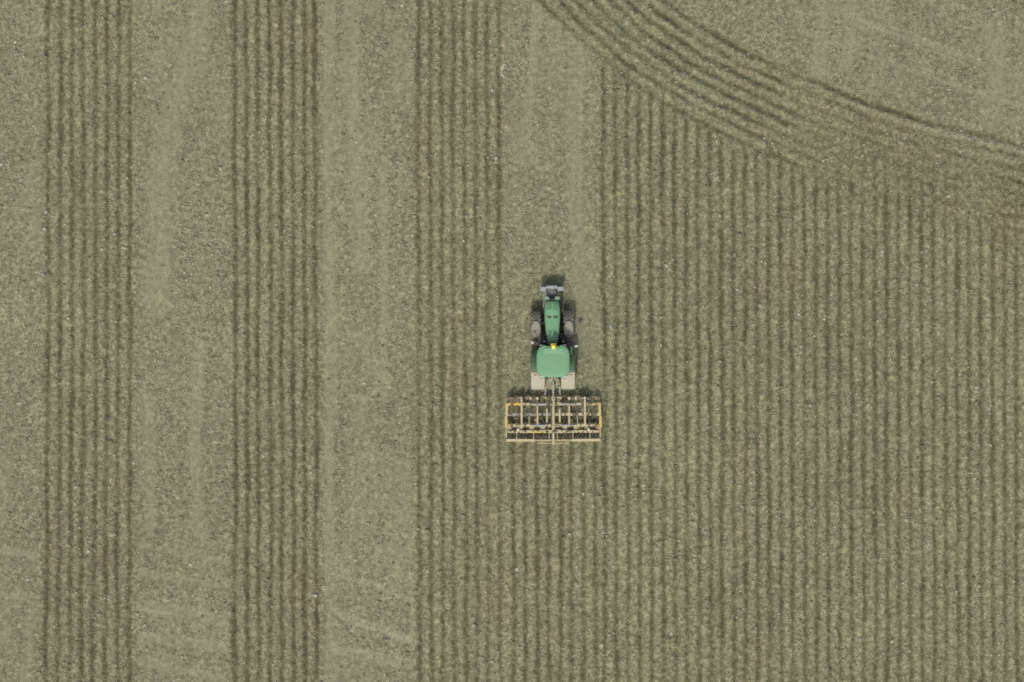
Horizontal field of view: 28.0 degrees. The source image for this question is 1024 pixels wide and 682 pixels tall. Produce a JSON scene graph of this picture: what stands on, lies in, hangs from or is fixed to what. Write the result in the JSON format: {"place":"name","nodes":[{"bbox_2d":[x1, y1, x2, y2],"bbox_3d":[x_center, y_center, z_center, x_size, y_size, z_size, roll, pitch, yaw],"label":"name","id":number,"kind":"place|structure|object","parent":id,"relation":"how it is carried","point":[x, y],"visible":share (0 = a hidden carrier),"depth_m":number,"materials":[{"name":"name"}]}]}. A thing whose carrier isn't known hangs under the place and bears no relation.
{"place":"outdoors","nodes":[
{"label":"outdoors","id":0,"kind":"place"},
{"bbox_2d":[0,0,1023,681],"bbox_3d":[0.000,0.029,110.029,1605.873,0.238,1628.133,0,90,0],"label":"ground","id":1,"kind":"structure","parent":0,"point":[330,656],"depth_m":110.00,"materials":[{"name":"soil"}]},
{"bbox_2d":[0,0,1023,681],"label":"soil clods","id":2,"kind":"object","parent":1,"relation":"on","point":[288,390],"visible":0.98,"depth_m":109.98,"materials":[{"name":"brown soil"}]},
{"bbox_2d":[530,285,577,401],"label":"tractor","id":3,"kind":"object","parent":1,"relation":"on","point":[552,361],"visible":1,"depth_m":108.09,"materials":[{"name":"green metal"}]},
{"bbox_2d":[505,394,601,443],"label":"cultivator","id":4,"kind":"object","parent":3,"relation":"attached to","point":[553,425],"visible":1,"depth_m":109.06,"materials":[{"name":"metal"}]},
{"bbox_2d":[0,0,1023,681],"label":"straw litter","id":5,"kind":"object","parent":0,"point":[482,330],"visible":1,"depth_m":109.98,"materials":[{"name":"beige plant"}]}
]}

